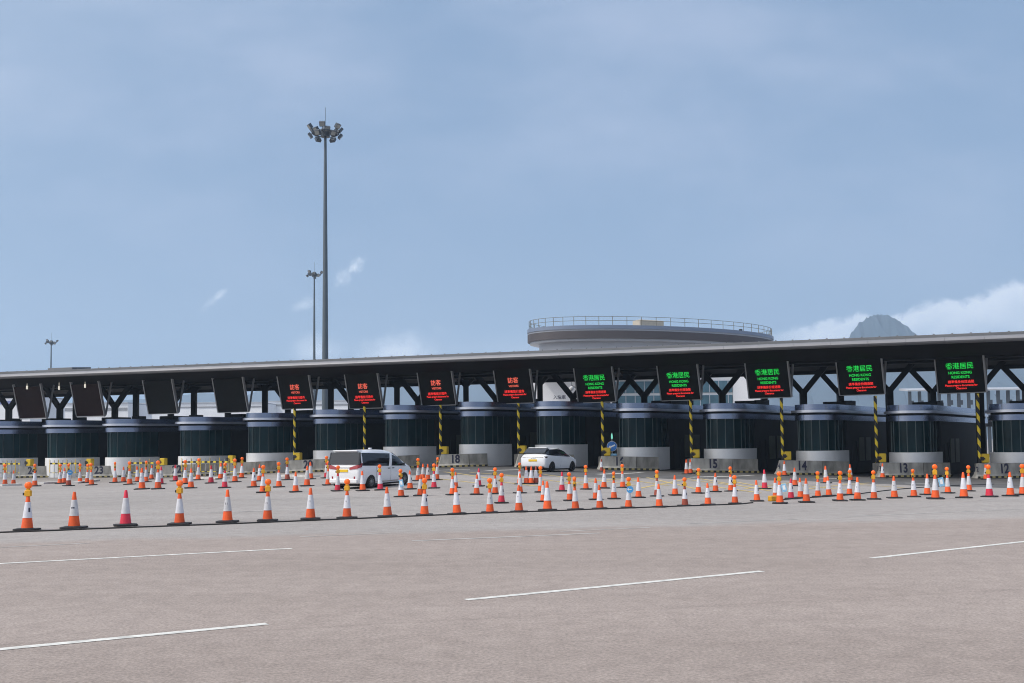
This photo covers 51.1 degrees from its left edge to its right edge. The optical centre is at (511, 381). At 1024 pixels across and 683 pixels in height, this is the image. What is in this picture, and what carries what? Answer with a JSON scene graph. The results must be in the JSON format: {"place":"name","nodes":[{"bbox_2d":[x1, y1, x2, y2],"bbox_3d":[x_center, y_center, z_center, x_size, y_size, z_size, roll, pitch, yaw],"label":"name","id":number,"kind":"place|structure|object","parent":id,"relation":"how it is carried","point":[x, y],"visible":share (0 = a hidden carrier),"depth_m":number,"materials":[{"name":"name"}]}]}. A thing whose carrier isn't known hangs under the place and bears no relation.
{"place":"outdoors","nodes":[
{"label":"outdoors","id":0,"kind":"place"},
{"bbox_2d":[114,384,495,404],"bbox_3d":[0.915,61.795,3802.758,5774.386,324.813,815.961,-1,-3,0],"label":"hills","id":1,"kind":"structure","parent":0,"point":[477,393],"depth_m":3760.44,"materials":[{"name":"grey"}]},
{"bbox_2d":[0,439,1023,682],"bbox_3d":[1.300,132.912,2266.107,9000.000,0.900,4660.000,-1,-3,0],"label":"ground","id":2,"kind":"structure","parent":0,"point":[823,598],"depth_m":16.37,"materials":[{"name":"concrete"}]},
{"bbox_2d":[13,482,40,530],"bbox_3d":[-12.944,3.332,28.601,0.598,1.284,0.598,1,-4,-8],"label":"traffic cone","id":3,"kind":"object","parent":2,"relation":"on","point":[27,523],"visible":0.98,"depth_m":28.52,"materials":[{"name":"plastic"}]},
{"bbox_2d":[0,397,64,421],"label":"building","id":4,"kind":"structure","parent":2,"relation":"on","point":[52,414],"depth_m":262.37,"materials":[{"name":"white concrete"}]},
{"bbox_2d":[16,466,48,477],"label":"concrete barrier","id":5,"kind":"object","parent":2,"relation":"on","point":[26,471],"visible":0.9,"depth_m":94.62,"materials":[{"name":"grey concrete"}]},
{"bbox_2d":[0,417,86,476],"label":"toll booth","id":6,"kind":"object","parent":2,"relation":"on","point":[21,442],"visible":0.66,"depth_m":98.34,"materials":[{"name":"black glass"}]},
{"bbox_2d":[59,492,87,528],"bbox_3d":[-11.915,3.499,29.120,0.616,0.988,0.616,-1,-3,-5],"label":"traffic cone","id":7,"kind":"object","parent":2,"relation":"on","point":[74,522],"visible":0.99,"depth_m":29.02,"materials":[{"name":"plastic"}]},
{"bbox_2d":[42,416,145,477],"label":"toll booth","id":8,"kind":"object","parent":2,"relation":"on","point":[80,441],"visible":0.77,"depth_m":95.74,"materials":[{"name":"black glass"}]},
{"bbox_2d":[81,465,134,477],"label":"concrete barrier","id":9,"kind":"object","parent":2,"relation":"on","point":[101,471],"visible":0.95,"depth_m":92.80,"materials":[{"name":"grey concrete"}]},
{"bbox_2d":[65,402,151,419],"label":"building","id":10,"kind":"structure","parent":2,"relation":"on","point":[125,409],"depth_m":300.14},
{"bbox_2d":[113,490,137,526],"bbox_3d":[-10.771,3.527,29.838,0.617,0.990,0.617,1,-4,-24],"label":"traffic cone","id":11,"kind":"object","parent":2,"relation":"on","point":[125,519],"visible":1,"depth_m":29.73,"materials":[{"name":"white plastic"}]},
{"bbox_2d":[0,623,267,649],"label":"lane marking","id":12,"kind":"object","parent":2,"relation":"on","point":[101,639],"visible":1,"depth_m":12.39,"materials":[{"name":"paint"}]},
{"bbox_2d":[0,548,291,563],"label":"lane marking","id":13,"kind":"object","parent":2,"relation":"on","point":[141,556],"visible":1,"depth_m":21.43,"materials":[{"name":"paint"}]},
{"bbox_2d":[102,415,202,475],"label":"toll booth","id":14,"kind":"object","parent":2,"relation":"on","point":[142,440],"visible":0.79,"depth_m":94.45,"materials":[{"name":"black glass"}]},
{"bbox_2d":[151,461,164,488],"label":"traffic cone","id":15,"kind":"object","parent":2,"relation":"on","point":[157,482],"visible":1,"depth_m":56.57,"materials":[{"name":"plastic"}]},
{"bbox_2d":[167,480,191,524],"bbox_3d":[-9.354,3.402,30.112,0.577,1.240,0.578,0,-3,-1],"label":"traffic cone","id":16,"kind":"object","parent":2,"relation":"on","point":[179,519],"visible":0.99,"depth_m":30.04,"materials":[{"name":"plastic"}]},
{"bbox_2d":[159,463,216,476],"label":"concrete barrier","id":17,"kind":"object","parent":2,"relation":"on","point":[168,470],"visible":0.62,"depth_m":90.69,"materials":[{"name":"grey concrete"}]},
{"bbox_2d":[181,458,233,476],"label":"barred fence","id":18,"kind":"object","parent":2,"relation":"on","point":[210,462],"visible":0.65,"depth_m":87.77,"materials":[{"name":"metal"}]},
{"bbox_2d":[140,402,275,418],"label":"building","id":19,"kind":"structure","parent":2,"relation":"on","point":[206,409],"depth_m":330.06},
{"bbox_2d":[175,414,247,476],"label":"toll booth","id":20,"kind":"object","parent":2,"relation":"on","point":[212,438],"visible":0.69,"depth_m":92.25,"materials":[{"name":"black glass"}]},
{"bbox_2d":[216,489,238,522],"bbox_3d":[-8.177,3.579,30.758,0.582,0.934,0.582,-1,-4,-3],"label":"traffic cone","id":21,"kind":"object","parent":2,"relation":"on","point":[227,514],"visible":1,"depth_m":30.66,"materials":[{"name":"orange plastic"}]},
{"bbox_2d":[223,461,275,474],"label":"concrete barrier","id":22,"kind":"object","parent":2,"relation":"on","point":[270,467],"visible":0.6,"depth_m":88.88,"materials":[{"name":"grey concrete"}]},
{"bbox_2d":[257,479,277,521],"bbox_3d":[-7.100,3.447,31.108,0.566,1.214,0.566,0,-3,-7],"label":"traffic cone","id":23,"kind":"object","parent":2,"relation":"on","point":[267,514],"visible":0.99,"depth_m":31.03,"materials":[{"name":"orange plastic"}]},
{"bbox_2d":[243,410,314,473],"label":"toll booth","id":24,"kind":"object","parent":2,"relation":"on","point":[270,436],"visible":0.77,"depth_m":90.21,"materials":[{"name":"black glass"}]},
{"bbox_2d":[293,408,301,472],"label":"height post","id":25,"kind":"object","parent":2,"relation":"on","point":[297,456],"visible":0.66,"depth_m":88.16,"materials":[{"name":"metal"}]},
{"bbox_2d":[288,459,328,472],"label":"concrete barrier","id":26,"kind":"object","parent":2,"relation":"on","point":[298,466],"visible":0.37,"depth_m":86.95,"materials":[{"name":"grey concrete"}]},
{"bbox_2d":[300,488,319,519],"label":"traffic cone","id":27,"kind":"object","parent":2,"relation":"on","point":[310,512],"visible":0.98,"depth_m":31.42,"materials":[{"name":"plastic"}]},
{"bbox_2d":[268,400,359,412],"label":"building","id":28,"kind":"structure","parent":2,"relation":"on","point":[341,404],"depth_m":350.10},
{"bbox_2d":[306,270,322,409],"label":"mast light","id":29,"kind":"object","parent":2,"relation":"on","point":[314,275],"visible":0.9,"depth_m":263.00,"materials":[{"name":"metal"}]},
{"bbox_2d":[307,108,342,409],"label":"mast light","id":30,"kind":"object","parent":2,"relation":"on","point":[325,132],"visible":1,"depth_m":130.80,"materials":[{"name":"metal"}]},
{"bbox_2d":[336,479,357,518],"bbox_3d":[-4.911,3.490,31.861,0.542,1.164,0.542,-1,-4,5],"label":"traffic cone","id":31,"kind":"object","parent":2,"relation":"on","point":[346,509],"visible":1,"depth_m":31.79,"materials":[{"name":"orange plastic"}]},
{"bbox_2d":[310,408,384,471],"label":"toll booth","id":32,"kind":"object","parent":2,"relation":"on","point":[337,429],"visible":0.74,"depth_m":88.50,"materials":[{"name":"grey glass"}]},
{"bbox_2d":[328,448,410,487],"bbox_3d":[-6.725,4.118,51.392,2.117,1.857,4.736,-2,-3,27],"label":"people carrier","id":33,"kind":"object","parent":2,"relation":"on","point":[352,464],"visible":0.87,"depth_m":49.69,"materials":[{"name":"white paint"}]},
{"bbox_2d":[329,452,358,464],"bbox_3d":[-7.726,3.575,49.467,1.686,0.566,0.221,-2,-3,27],"label":"rear window","id":34,"kind":"structure","parent":33,"relation":"in","point":[344,458],"depth_m":49.43,"materials":[{"name":"grey glass"}]},
{"bbox_2d":[361,453,389,465],"bbox_3d":[-6.396,3.663,50.214,0.168,0.646,2.508,-2,-4,28],"label":"side window","id":35,"kind":"structure","parent":33,"relation":"in","point":[368,459],"depth_m":50.17,"materials":[{"name":"black glass"}]},
{"bbox_2d":[0,502,752,532],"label":"cable","id":36,"kind":"object","parent":2,"relation":"on","point":[338,519],"visible":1,"depth_m":30.95,"materials":[{"name":"black rubber"}]},
{"bbox_2d":[377,487,397,516],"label":"traffic cone","id":37,"kind":"object","parent":2,"relation":"on","point":[387,510],"visible":0.99,"depth_m":32.19,"materials":[{"name":"plastic"}]},
{"bbox_2d":[393,469,408,496],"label":"traffic cone","id":38,"kind":"object","parent":2,"relation":"on","point":[401,489],"visible":1,"depth_m":42.44,"materials":[{"name":"plastic"}]},
{"bbox_2d":[416,478,432,515],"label":"traffic cone","id":39,"kind":"object","parent":2,"relation":"on","point":[424,507],"visible":1,"depth_m":32.59,"materials":[{"name":"plastic"}]},
{"bbox_2d":[447,486,466,514],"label":"traffic cone","id":40,"kind":"object","parent":2,"relation":"on","point":[456,507],"visible":0.99,"depth_m":32.95,"materials":[{"name":"plastic"}]},
{"bbox_2d":[481,478,498,513],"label":"traffic cone","id":41,"kind":"object","parent":2,"relation":"on","point":[489,508],"visible":1,"depth_m":33.40,"materials":[{"name":"plastic"}]},
{"bbox_2d":[494,473,508,502],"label":"traffic cone","id":42,"kind":"object","parent":2,"relation":"on","point":[501,498],"visible":1,"depth_m":38.16,"materials":[{"name":"plastic"}]},
{"bbox_2d":[0,331,1023,462],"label":"plaza canopy","id":43,"kind":"object","parent":2,"relation":"on","point":[913,355],"visible":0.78,"depth_m":83.58,"materials":[{"name":"metal"}]},
{"bbox_2d":[12,383,54,418],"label":"lane sign","id":44,"kind":"object","parent":43,"relation":"hanging from","point":[30,402],"visible":1,"depth_m":98.47,"materials":[{"name":"grey"}]},
{"bbox_2d":[69,381,111,416],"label":"lane sign","id":45,"kind":"object","parent":43,"relation":"hanging from","point":[88,400],"visible":1,"depth_m":96.73,"materials":[{"name":"grey"}]},
{"bbox_2d":[142,379,184,413],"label":"lane sign","id":46,"kind":"object","parent":43,"relation":"hanging from","point":[160,397],"visible":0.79,"depth_m":94.60,"materials":[{"name":"grey metal"}]},
{"bbox_2d":[211,377,254,412],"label":"lane sign","id":47,"kind":"object","parent":43,"relation":"hanging from","point":[230,395],"visible":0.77,"depth_m":92.65,"materials":[{"name":"grey metal"}]},
{"bbox_2d":[276,375,319,409],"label":"lane sign","id":48,"kind":"object","parent":43,"relation":"hanging from","point":[296,392],"visible":1,"depth_m":90.91,"materials":[{"name":"grey"}]},
{"bbox_2d":[344,373,387,408],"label":"lane sign","id":49,"kind":"object","parent":43,"relation":"hanging from","point":[363,390],"visible":1,"depth_m":89.16,"materials":[{"name":"grey metal"}]},
{"bbox_2d":[417,371,460,405],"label":"lane sign","id":50,"kind":"object","parent":43,"relation":"hanging from","point":[437,388],"visible":1,"depth_m":87.36,"materials":[{"name":"grey metal"}]},
{"bbox_2d":[493,369,537,403],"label":"lane sign","id":51,"kind":"object","parent":43,"relation":"hanging from","point":[516,386],"visible":0.99,"depth_m":85.53,"materials":[{"name":"grey metal"}]},
{"bbox_2d":[573,366,619,402],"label":"lane sign","id":52,"kind":"object","parent":43,"relation":"hanging from","point":[595,385],"visible":1,"depth_m":83.69,"materials":[{"name":"grey"}]},
{"bbox_2d":[656,364,703,400],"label":"lane sign","id":53,"kind":"object","parent":43,"relation":"hanging from","point":[680,383],"visible":1,"depth_m":81.88,"materials":[{"name":"grey"}]},
{"bbox_2d":[744,361,793,398],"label":"lane sign","id":54,"kind":"object","parent":43,"relation":"hanging from","point":[769,379],"visible":1,"depth_m":80.03,"materials":[{"name":"grey"}]},
{"bbox_2d":[835,358,886,395],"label":"lane sign","id":55,"kind":"object","parent":43,"relation":"hanging from","point":[862,377],"visible":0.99,"depth_m":78.22,"materials":[{"name":"grey"}]},
{"bbox_2d":[934,355,987,393],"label":"lane sign","id":56,"kind":"object","parent":43,"relation":"hanging from","point":[966,374],"visible":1,"depth_m":76.33,"materials":[{"name":"grey"}]},
{"bbox_2d":[512,485,527,511],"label":"traffic cone","id":57,"kind":"object","parent":2,"relation":"on","point":[518,506],"visible":0.99,"depth_m":33.73,"materials":[{"name":"plastic"}]},
{"bbox_2d":[538,481,556,510],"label":"traffic cone","id":58,"kind":"object","parent":2,"relation":"on","point":[547,505],"visible":1,"depth_m":34.29,"materials":[{"name":"plastic"}]},
{"bbox_2d":[567,477,583,509],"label":"traffic cone","id":59,"kind":"object","parent":2,"relation":"on","point":[575,504],"visible":1,"depth_m":34.51,"materials":[{"name":"plastic"}]},
{"bbox_2d":[465,571,764,599],"bbox_3d":[1.783,3.136,16.550,5.700,0.001,0.150,1,-4,-31],"label":"lane marking","id":60,"kind":"object","parent":2,"relation":"on","point":[609,585],"visible":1,"depth_m":16.39,"materials":[{"name":"paint"}]},
{"bbox_2d":[621,477,636,507],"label":"traffic cone","id":61,"kind":"object","parent":2,"relation":"on","point":[628,502],"visible":1,"depth_m":35.17,"materials":[{"name":"plastic"}]},
{"bbox_2d":[533,377,759,405],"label":"terminal block","id":62,"kind":"structure","parent":2,"relation":"on","point":[554,391],"depth_m":165.22,"materials":[{"name":"white glass"}]},
{"bbox_2d":[527,316,773,349],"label":"terminal building","id":63,"kind":"structure","parent":62,"relation":"on","point":[640,332],"depth_m":160.15,"materials":[{"name":"grey concrete"}]},
{"bbox_2d":[615,381,731,392],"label":"ribbon window","id":64,"kind":"structure","parent":62,"relation":"in","point":[643,385],"depth_m":165.32,"materials":[{"name":"white glass"}]},
{"bbox_2d":[618,395,732,405],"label":"ribbon window","id":65,"kind":"structure","parent":62,"relation":"in","point":[707,399],"depth_m":165.20,"materials":[{"name":"grey glass"}]},
{"bbox_2d":[653,484,666,507],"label":"traffic cone","id":66,"kind":"object","parent":2,"relation":"on","point":[659,503],"visible":1,"depth_m":35.49,"materials":[{"name":"plastic"}]},
{"bbox_2d":[677,477,692,505],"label":"traffic cone","id":67,"kind":"object","parent":2,"relation":"on","point":[684,497],"visible":1,"depth_m":36.07,"materials":[{"name":"plastic"}]},
{"bbox_2d":[411,465,1019,487],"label":"lane surface","id":68,"kind":"object","parent":2,"relation":"on","point":[595,472],"visible":0.27,"depth_m":69.06,"materials":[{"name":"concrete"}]},
{"bbox_2d":[397,455,419,467],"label":"concrete barrier","id":69,"kind":"object","parent":68,"relation":"on","point":[410,460],"visible":0.23,"depth_m":85.51,"materials":[{"name":"concrete"}]},
{"bbox_2d":[379,402,460,466],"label":"toll booth","id":70,"kind":"object","parent":68,"relation":"on","point":[411,429],"visible":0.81,"depth_m":87.06,"materials":[{"name":"grey glass"}]},
{"bbox_2d":[436,405,448,464],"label":"height post","id":71,"kind":"object","parent":68,"relation":"on","point":[443,449],"visible":0.69,"depth_m":84.47,"materials":[{"name":"metal"}]},
{"bbox_2d":[438,453,487,467],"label":"concrete barrier","id":72,"kind":"object","parent":68,"relation":"on","point":[462,460],"visible":1,"depth_m":83.19,"materials":[{"name":"grey concrete"}]},
{"bbox_2d":[455,399,538,465],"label":"toll booth","id":73,"kind":"object","parent":68,"relation":"on","point":[489,429],"visible":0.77,"depth_m":85.11,"materials":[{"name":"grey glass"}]},
{"bbox_2d":[514,403,526,465],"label":"height post","id":74,"kind":"object","parent":68,"relation":"on","point":[521,449],"visible":0.65,"depth_m":82.61,"materials":[{"name":"metal"}]},
{"bbox_2d":[521,447,575,471],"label":"hatchback car","id":75,"kind":"object","parent":68,"relation":"on","point":[549,459],"visible":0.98,"depth_m":68.27,"materials":[{"name":"white paint"}]},
{"bbox_2d":[531,399,618,466],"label":"toll booth","id":76,"kind":"object","parent":68,"relation":"on","point":[573,427],"visible":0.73,"depth_m":83.81,"materials":[{"name":"grey glass"}]},
{"bbox_2d":[598,402,610,464],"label":"height post","id":77,"kind":"object","parent":68,"relation":"on","point":[605,451],"visible":0.72,"depth_m":80.71,"materials":[{"name":"yellow metal"}]},
{"bbox_2d":[597,456,659,470],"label":"concrete barrier","id":78,"kind":"object","parent":68,"relation":"on","point":[629,463],"visible":0.93,"depth_m":79.58,"materials":[{"name":"grey concrete"}]},
{"bbox_2d":[613,401,705,469],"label":"toll booth","id":79,"kind":"object","parent":68,"relation":"on","point":[660,430],"visible":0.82,"depth_m":82.26,"materials":[{"name":"grey glass"}]},
{"bbox_2d":[687,400,699,466],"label":"height post","id":80,"kind":"object","parent":68,"relation":"on","point":[694,453],"visible":0.67,"depth_m":78.79,"materials":[{"name":"yellow metal"}]},
{"bbox_2d":[688,458,758,472],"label":"concrete barrier","id":81,"kind":"object","parent":68,"relation":"on","point":[724,465],"visible":0.95,"depth_m":77.70,"materials":[{"name":"grey concrete"}]},
{"bbox_2d":[699,400,797,470],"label":"toll booth","id":82,"kind":"object","parent":68,"relation":"on","point":[743,430],"visible":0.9,"depth_m":80.67,"materials":[{"name":"grey glass"}]},
{"bbox_2d":[778,398,790,461],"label":"height post","id":83,"kind":"object","parent":68,"relation":"on","point":[785,455],"visible":0.68,"depth_m":76.92,"materials":[{"name":"yellow metal"}]},
{"bbox_2d":[774,460,848,474],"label":"concrete barrier","id":84,"kind":"object","parent":68,"relation":"on","point":[812,467],"visible":0.94,"depth_m":75.88,"materials":[{"name":"grey concrete"}]},
{"bbox_2d":[791,401,886,472],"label":"toll booth","id":85,"kind":"object","parent":68,"relation":"on","point":[837,431],"visible":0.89,"depth_m":78.55,"materials":[{"name":"grey glass"}]},
{"bbox_2d":[872,396,885,474],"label":"height post","id":86,"kind":"object","parent":68,"relation":"on","point":[880,457],"visible":0.72,"depth_m":75.06,"materials":[{"name":"yellow metal"}]},
{"bbox_2d":[875,463,951,476],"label":"concrete barrier","id":87,"kind":"object","parent":68,"relation":"on","point":[903,469],"visible":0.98,"depth_m":73.84,"materials":[{"name":"grey concrete"}]},
{"bbox_2d":[884,401,987,474],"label":"toll booth","id":88,"kind":"object","parent":68,"relation":"on","point":[932,432],"visible":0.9,"depth_m":76.73,"materials":[{"name":"grey glass"}]},
{"bbox_2d":[974,394,989,466],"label":"height post","id":89,"kind":"object","parent":68,"relation":"on","point":[983,458],"visible":0.67,"depth_m":73.16,"materials":[{"name":"yellow metal"}]},
{"bbox_2d":[971,463,1023,477],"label":"concrete barrier","id":90,"kind":"object","parent":68,"relation":"on","point":[1000,470],"visible":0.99,"depth_m":71.86,"materials":[{"name":"grey concrete"}]},
{"bbox_2d":[984,400,1023,462],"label":"toll booth","id":91,"kind":"object","parent":68,"relation":"on","point":[1007,419],"visible":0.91,"depth_m":73.41,"materials":[{"name":"grey glass"}]},
{"bbox_2d":[728,475,740,503],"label":"traffic cone","id":92,"kind":"object","parent":2,"relation":"on","point":[734,495],"visible":1,"depth_m":37.19,"materials":[{"name":"plastic"}]},
{"bbox_2d":[772,471,787,503],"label":"traffic cone","id":93,"kind":"object","parent":2,"relation":"on","point":[781,488],"visible":1,"depth_m":37.12,"materials":[{"name":"plastic"}]},
{"bbox_2d":[798,478,814,502],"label":"traffic cone","id":94,"kind":"object","parent":2,"relation":"on","point":[806,497],"visible":1,"depth_m":37.66,"materials":[{"name":"plastic"}]},
{"bbox_2d":[832,471,847,500],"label":"traffic cone","id":95,"kind":"object","parent":2,"relation":"on","point":[839,494],"visible":1,"depth_m":38.50,"materials":[{"name":"plastic"}]},
{"bbox_2d":[867,470,880,499],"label":"traffic cone","id":96,"kind":"object","parent":2,"relation":"on","point":[873,492],"visible":1,"depth_m":39.49,"materials":[{"name":"plastic"}]},
{"bbox_2d":[907,469,920,496],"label":"traffic cone","id":97,"kind":"object","parent":2,"relation":"on","point":[913,490],"visible":1,"depth_m":41.12,"materials":[{"name":"plastic"}]},
{"bbox_2d":[926,464,944,498],"bbox_3d":[15.668,3.712,39.599,0.614,1.277,0.595,-1,-2,12],"label":"traffic cone","id":98,"kind":"object","parent":2,"relation":"on","point":[935,492],"visible":1,"depth_m":39.51,"materials":[{"name":"orange plastic"}]},
{"bbox_2d":[869,541,1023,557],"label":"lane marking","id":99,"kind":"object","parent":2,"relation":"on","point":[945,549],"visible":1,"depth_m":21.07,"materials":[{"name":"paint"}]},
{"bbox_2d":[899,387,1021,454],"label":"covered walkway","id":100,"kind":"structure","parent":2,"relation":"on","point":[970,403],"depth_m":126.44,"materials":[{"name":"grey"}]},
{"bbox_2d":[955,472,972,497],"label":"traffic cone","id":101,"kind":"object","parent":2,"relation":"on","point":[963,490],"visible":1,"depth_m":40.18,"materials":[{"name":"plastic"}]},
{"bbox_2d":[980,464,998,496],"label":"traffic cone","id":102,"kind":"object","parent":2,"relation":"on","point":[989,492],"visible":1,"depth_m":41.00,"materials":[{"name":"plastic"}]},
{"bbox_2d":[1001,472,1018,495],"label":"traffic cone","id":103,"kind":"object","parent":2,"relation":"on","point":[1010,489],"visible":1,"depth_m":41.67,"materials":[{"name":"plastic"}]},
{"bbox_2d":[1015,464,1023,494],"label":"traffic cone","id":104,"kind":"object","parent":2,"relation":"on","point":[1021,488],"visible":0.98,"depth_m":42.82,"materials":[{"name":"plastic"}]},
{"bbox_2d":[0,0,1023,402],"label":"sky","id":105,"kind":"structure","parent":0,"point":[797,169],"materials":[{"name":"blue"}]},
{"bbox_2d":[760,314,1023,439],"bbox_3d":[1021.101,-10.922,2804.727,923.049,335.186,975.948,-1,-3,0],"label":"mountain","id":106,"kind":"structure","parent":0,"point":[820,391],"depth_m":2589.99,"materials":[{"name":"grey stone"}]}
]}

